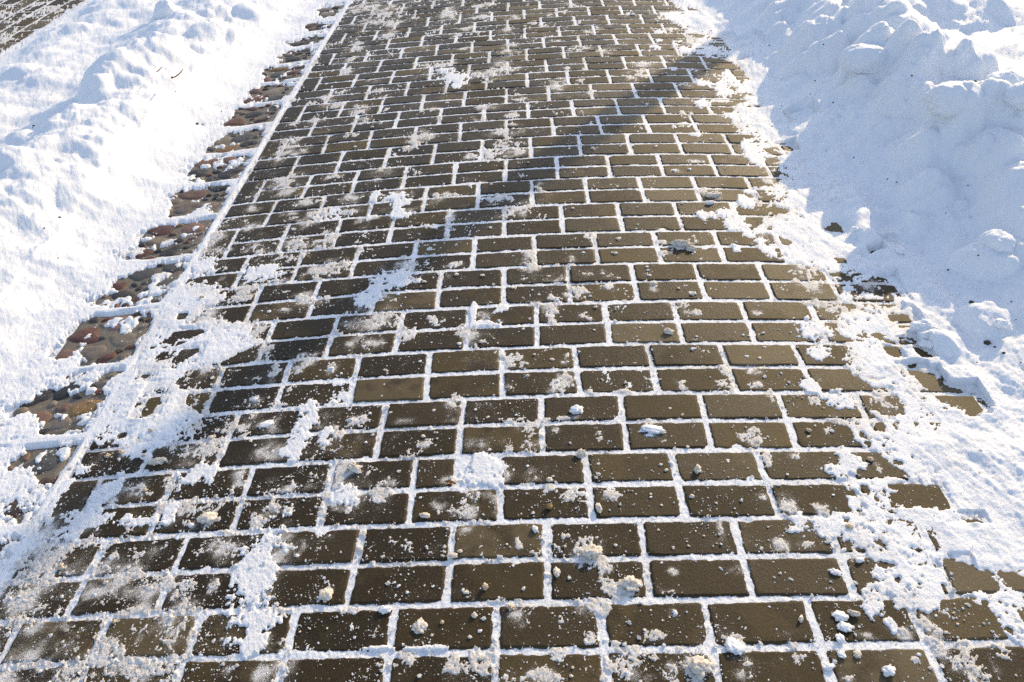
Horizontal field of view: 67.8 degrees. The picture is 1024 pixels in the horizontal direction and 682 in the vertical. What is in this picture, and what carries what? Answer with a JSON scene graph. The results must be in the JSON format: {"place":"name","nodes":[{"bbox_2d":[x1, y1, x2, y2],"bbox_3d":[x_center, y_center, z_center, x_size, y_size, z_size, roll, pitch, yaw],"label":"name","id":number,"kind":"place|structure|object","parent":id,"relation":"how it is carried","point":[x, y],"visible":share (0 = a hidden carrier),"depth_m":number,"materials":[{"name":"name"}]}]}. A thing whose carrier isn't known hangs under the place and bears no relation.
{"place":"outdoors","nodes":[
{"label":"outdoors","id":0,"kind":"place"},
{"bbox_2d":[0,0,84,52],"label":"side path","id":1,"kind":"structure","parent":0,"point":[25,33],"depth_m":5.77,"materials":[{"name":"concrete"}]},
{"bbox_2d":[0,0,284,358],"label":"snow bank","id":2,"kind":"structure","parent":0,"point":[87,90],"depth_m":3.81,"materials":[{"name":"white snow"}]},
{"bbox_2d":[154,0,179,18],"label":"snow lump","id":3,"kind":"object","parent":2,"relation":"on","point":[164,8],"visible":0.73,"depth_m":5.05,"materials":[{"name":"white snow"}]},
{"bbox_2d":[0,0,1023,681],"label":"paved path","id":4,"kind":"structure","parent":0,"point":[706,578],"depth_m":2.05,"materials":[{"name":"brown brick"}]},
{"bbox_2d":[57,564,64,569],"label":"snow clod","id":5,"kind":"object","parent":4,"relation":"on","point":[60,566],"visible":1,"depth_m":1.75,"materials":[{"name":"beige snow"}]},
{"bbox_2d":[148,457,167,465],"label":"snow clod","id":6,"kind":"object","parent":4,"relation":"on","point":[157,461],"visible":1,"depth_m":1.98,"materials":[{"name":"white snow"}]},
{"bbox_2d":[197,511,216,523],"bbox_3d":[-0.725,0.419,1.810,0.046,0.010,0.038,-6,38,-2],"label":"snow clod","id":7,"kind":"object","parent":4,"relation":"on","point":[209,517],"visible":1,"depth_m":1.80,"materials":[{"name":"white snow"}]},
{"bbox_2d":[259,420,273,427],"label":"snow clod","id":8,"kind":"object","parent":4,"relation":"on","point":[267,423],"visible":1,"depth_m":2.05,"materials":[{"name":"white snow"}]},
{"bbox_2d":[318,588,333,602],"bbox_3d":[-0.393,0.536,1.613,0.030,0.012,0.032,16,43,24],"label":"snow clod","id":9,"kind":"object","parent":4,"relation":"on","point":[325,595],"visible":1,"depth_m":1.61,"materials":[{"name":"white snow"}]},
{"bbox_2d":[347,463,361,473],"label":"snow clod","id":10,"kind":"object","parent":4,"relation":"on","point":[354,468],"visible":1,"depth_m":1.88,"materials":[{"name":"white snow"}]},
{"bbox_2d":[378,605,391,614],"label":"snow clod","id":11,"kind":"object","parent":4,"relation":"on","point":[382,609],"visible":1,"depth_m":1.57,"materials":[{"name":"white snow"}]},
{"bbox_2d":[411,617,427,633],"bbox_3d":[-0.186,0.577,1.539,0.032,0.008,0.033,-32,46,-30],"label":"snow clod","id":12,"kind":"object","parent":4,"relation":"on","point":[420,626],"visible":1,"depth_m":1.54,"materials":[{"name":"white snow"}]},
{"bbox_2d":[419,512,429,517],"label":"snow clod","id":13,"kind":"object","parent":4,"relation":"on","point":[424,515],"visible":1,"depth_m":1.76,"materials":[{"name":"white snow"}]},
{"bbox_2d":[444,480,455,483],"bbox_3d":[-0.148,0.339,1.829,0.030,0.009,0.011,7,57,13],"label":"dead leaf","id":14,"kind":"object","parent":4,"relation":"on","point":[449,481],"visible":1,"depth_m":1.83,"materials":[{"name":"brown plant"}]},
{"bbox_2d":[446,553,456,558],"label":"snow clod","id":15,"kind":"object","parent":4,"relation":"on","point":[451,555],"visible":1,"depth_m":1.67,"materials":[{"name":"white snow"}]},
{"bbox_2d":[482,582,488,590],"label":"snow clod","id":16,"kind":"object","parent":4,"relation":"on","point":[485,586],"visible":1,"depth_m":1.60,"materials":[{"name":"beige snow"}]},
{"bbox_2d":[0,0,995,681],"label":"snow crumbs","id":17,"kind":"object","parent":4,"relation":"on","point":[434,480],"visible":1,"depth_m":1.75,"materials":[{"name":"white snow"}]},
{"bbox_2d":[507,604,513,611],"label":"snow clod","id":18,"kind":"object","parent":4,"relation":"on","point":[510,607],"visible":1,"depth_m":1.56,"materials":[{"name":"white snow"}]},
{"bbox_2d":[0,0,1023,681],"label":"snow cover","id":19,"kind":"object","parent":4,"relation":"on","point":[60,306],"visible":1,"depth_m":2.10,"materials":[{"name":"white snow"}]},
{"bbox_2d":[575,449,585,455],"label":"snow clod","id":20,"kind":"object","parent":19,"relation":"on","point":[580,452],"visible":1,"depth_m":1.88,"materials":[{"name":"white snow"}]},
{"bbox_2d":[579,544,602,559],"bbox_3d":[0.175,0.454,1.653,0.045,0.019,0.043,27,48,33],"label":"snow clod","id":21,"kind":"object","parent":19,"relation":"on","point":[591,551],"visible":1,"depth_m":1.65,"materials":[{"name":"white snow"}]},
{"bbox_2d":[620,575,641,591],"bbox_3d":[0.246,0.505,1.586,0.042,0.017,0.039,26,47,32],"label":"snow clod","id":22,"kind":"object","parent":19,"relation":"on","point":[628,583],"visible":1,"depth_m":1.58,"materials":[{"name":"white snow"}]},
{"bbox_2d":[641,424,665,433],"bbox_3d":[0.359,0.223,1.938,0.064,0.008,0.030,8,40,15],"label":"snow clod","id":23,"kind":"object","parent":19,"relation":"on","point":[654,429],"visible":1,"depth_m":1.93,"materials":[{"name":"white snow"}]},
{"bbox_2d":[688,655,712,679],"bbox_3d":[0.356,0.614,1.443,0.044,0.018,0.043,-25,43,-24],"label":"snow clod","id":24,"kind":"object","parent":19,"relation":"on","point":[699,666],"visible":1,"depth_m":1.44,"materials":[{"name":"white snow"}]},
{"bbox_2d":[724,636,746,655],"bbox_3d":[0.431,0.590,1.475,0.042,0.010,0.034,19,44,26],"label":"snow clod","id":25,"kind":"object","parent":19,"relation":"on","point":[733,645],"visible":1,"depth_m":1.47,"materials":[{"name":"white snow"}]},
{"bbox_2d":[822,663,835,670],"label":"snow clod","id":26,"kind":"object","parent":19,"relation":"on","point":[831,666],"visible":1,"depth_m":1.44,"materials":[{"name":"white snow"}]},
{"bbox_2d":[845,523,853,528],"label":"snow clod","id":27,"kind":"object","parent":19,"relation":"on","point":[849,526],"visible":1,"depth_m":1.69,"materials":[{"name":"beige snow"}]},
{"bbox_2d":[532,525,538,532],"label":"snow clod","id":28,"kind":"object","parent":4,"relation":"on","point":[535,529],"visible":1,"depth_m":1.71,"materials":[{"name":"white snow"}]},
{"bbox_2d":[546,503,552,509],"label":"mud clod","id":29,"kind":"object","parent":4,"relation":"on","point":[549,506],"visible":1,"depth_m":1.75,"materials":[{"name":"soil"}]},
{"bbox_2d":[553,567,559,577],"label":"snow clod","id":30,"kind":"object","parent":4,"relation":"on","point":[556,571],"visible":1,"depth_m":1.62,"materials":[{"name":"white snow"}]},
{"bbox_2d":[569,404,581,413],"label":"snow clod","id":31,"kind":"object","parent":4,"relation":"on","point":[576,408],"visible":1,"depth_m":2.00,"materials":[{"name":"white snow"}]},
{"bbox_2d":[595,503,601,512],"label":"snow clod","id":32,"kind":"object","parent":4,"relation":"on","point":[598,508],"visible":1,"depth_m":1.74,"materials":[{"name":"white snow"}]},
{"bbox_2d":[664,328,673,334],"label":"snow clod","id":33,"kind":"object","parent":4,"relation":"on","point":[668,331],"visible":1,"depth_m":2.25,"materials":[{"name":"white snow"}]},
{"bbox_2d":[670,239,694,247],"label":"snow clod","id":34,"kind":"object","parent":4,"relation":"on","point":[683,243],"visible":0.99,"depth_m":2.62,"materials":[{"name":"white snow"}]},
{"bbox_2d":[687,245,697,251],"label":"snow clod","id":35,"kind":"object","parent":4,"relation":"on","point":[691,248],"visible":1,"depth_m":2.60,"materials":[{"name":"white snow"}]},
{"bbox_2d":[694,464,701,473],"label":"snow clod","id":36,"kind":"object","parent":4,"relation":"on","point":[697,469],"visible":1,"depth_m":1.82,"materials":[{"name":"white snow"}]},
{"bbox_2d":[706,200,714,204],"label":"snow clod","id":37,"kind":"object","parent":4,"relation":"on","point":[710,202],"visible":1,"depth_m":2.86,"materials":[{"name":"white snow"}]},
{"bbox_2d":[704,191,721,197],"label":"snow clod","id":38,"kind":"object","parent":4,"relation":"on","point":[713,194],"visible":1,"depth_m":2.90,"materials":[{"name":"white snow"}]},
{"bbox_2d":[798,615,803,622],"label":"snow clod","id":39,"kind":"object","parent":4,"relation":"on","point":[801,619],"visible":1,"depth_m":1.52,"materials":[{"name":"white snow"}]},
{"bbox_2d":[830,568,841,575],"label":"snow clod","id":40,"kind":"object","parent":4,"relation":"on","point":[833,571],"visible":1,"depth_m":1.60,"materials":[{"name":"white snow"}]},
{"bbox_2d":[831,610,848,621],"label":"snow clod","id":41,"kind":"object","parent":4,"relation":"on","point":[838,615],"visible":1,"depth_m":1.52,"materials":[{"name":"white snow"}]},
{"bbox_2d":[835,633,844,642],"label":"snow clod","id":42,"kind":"object","parent":4,"relation":"on","point":[840,638],"visible":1,"depth_m":1.48,"materials":[{"name":"white snow"}]},
{"bbox_2d":[837,650,845,658],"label":"snow clod","id":43,"kind":"object","parent":4,"relation":"on","point":[841,654],"visible":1,"depth_m":1.46,"materials":[{"name":"white snow"}]},
{"bbox_2d":[836,621,854,631],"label":"snow clod","id":44,"kind":"object","parent":4,"relation":"on","point":[844,626],"visible":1,"depth_m":1.50,"materials":[{"name":"white snow"}]},
{"bbox_2d":[847,609,859,616],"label":"snow clod","id":45,"kind":"object","parent":4,"relation":"on","point":[853,612],"visible":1,"depth_m":1.52,"materials":[{"name":"white snow"}]},
{"bbox_2d":[853,650,861,657],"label":"snow clod","id":46,"kind":"object","parent":4,"relation":"on","point":[857,653],"visible":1,"depth_m":1.46,"materials":[{"name":"white snow"}]},
{"bbox_2d":[856,557,864,562],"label":"snow clod","id":47,"kind":"object","parent":4,"relation":"on","point":[860,560],"visible":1,"depth_m":1.62,"materials":[{"name":"white snow"}]},
{"bbox_2d":[881,665,895,676],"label":"snow clod","id":48,"kind":"object","parent":4,"relation":"on","point":[888,670],"visible":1,"depth_m":1.43,"materials":[{"name":"white snow"}]},
{"bbox_2d":[680,0,1023,537],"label":"snow bank","id":49,"kind":"structure","parent":0,"point":[882,126],"depth_m":2.81,"materials":[{"name":"white snow"}]},
{"bbox_2d":[850,226,857,231],"bbox_3d":[1.203,-0.395,2.677,0.026,0.018,0.022,15,42,23],"label":"snow chunk","id":50,"kind":"object","parent":49,"relation":"on","point":[853,228],"visible":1,"depth_m":2.67,"materials":[{"name":"white snow"}]},
{"bbox_2d":[838,43,887,73],"bbox_3d":[1.550,-1.242,3.326,0.232,0.106,0.178,-2,38,2],"label":"snow lump","id":51,"kind":"object","parent":49,"relation":"on","point":[866,58],"visible":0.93,"depth_m":3.28,"materials":[{"name":"white snow"}]},
{"bbox_2d":[894,246,905,254],"bbox_3d":[1.298,-0.303,2.547,0.037,0.023,0.033,6,39,12],"label":"snow chunk","id":52,"kind":"object","parent":49,"relation":"on","point":[900,250],"visible":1,"depth_m":2.54,"materials":[{"name":"white snow"}]},
{"bbox_2d":[908,318,940,331],"bbox_3d":[1.218,-0.038,2.243,0.093,0.041,0.054,14,42,22],"label":"snow chunk","id":53,"kind":"object","parent":49,"relation":"on","point":[923,324],"visible":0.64,"depth_m":2.24,"materials":[{"name":"white snow"}]},
{"bbox_2d":[918,339,933,349],"bbox_3d":[1.200,0.009,2.197,0.056,0.025,0.038,9,40,15],"label":"snow chunk","id":54,"kind":"object","parent":49,"relation":"on","point":[926,344],"visible":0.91,"depth_m":2.19,"materials":[{"name":"white snow"}]},
{"bbox_2d":[922,81,968,117],"bbox_3d":[1.612,-0.901,2.816,0.158,0.109,0.166,-2,38,2],"label":"snow lump","id":55,"kind":"object","parent":49,"relation":"on","point":[946,99],"visible":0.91,"depth_m":2.77,"materials":[{"name":"white snow"}]},
{"bbox_2d":[976,229,1016,252],"bbox_3d":[1.536,-0.315,2.413,0.109,0.073,0.109,-2,38,2],"label":"snow lump","id":56,"kind":"object","parent":49,"relation":"on","point":[999,240],"visible":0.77,"depth_m":2.38,"materials":[{"name":"white snow"}]},
{"bbox_2d":[993,318,1009,328],"bbox_3d":[1.418,-0.053,2.208,0.047,0.025,0.037,5,39,12],"label":"snow chunk","id":57,"kind":"object","parent":49,"relation":"on","point":[1000,323],"visible":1,"depth_m":2.20,"materials":[{"name":"white snow"}]},
{"bbox_2d":[982,70,1023,84],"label":"snow lump","id":58,"kind":"object","parent":49,"relation":"on","point":[1012,77],"visible":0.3,"depth_m":2.91,"materials":[{"name":"white snow"}]},
{"bbox_2d":[1003,81,1023,109],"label":"snow lump","id":59,"kind":"object","parent":49,"relation":"on","point":[1013,97],"visible":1,"depth_m":2.71,"materials":[{"name":"white snow"}]},
{"label":"ground","id":60,"kind":"structure","parent":0,"visible":0},
{"bbox_2d":[0,2,343,556],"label":"pebble border","id":61,"kind":"object","parent":60,"relation":"on","point":[105,345],"visible":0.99,"depth_m":2.76,"materials":[{"name":"stone"}]}
]}

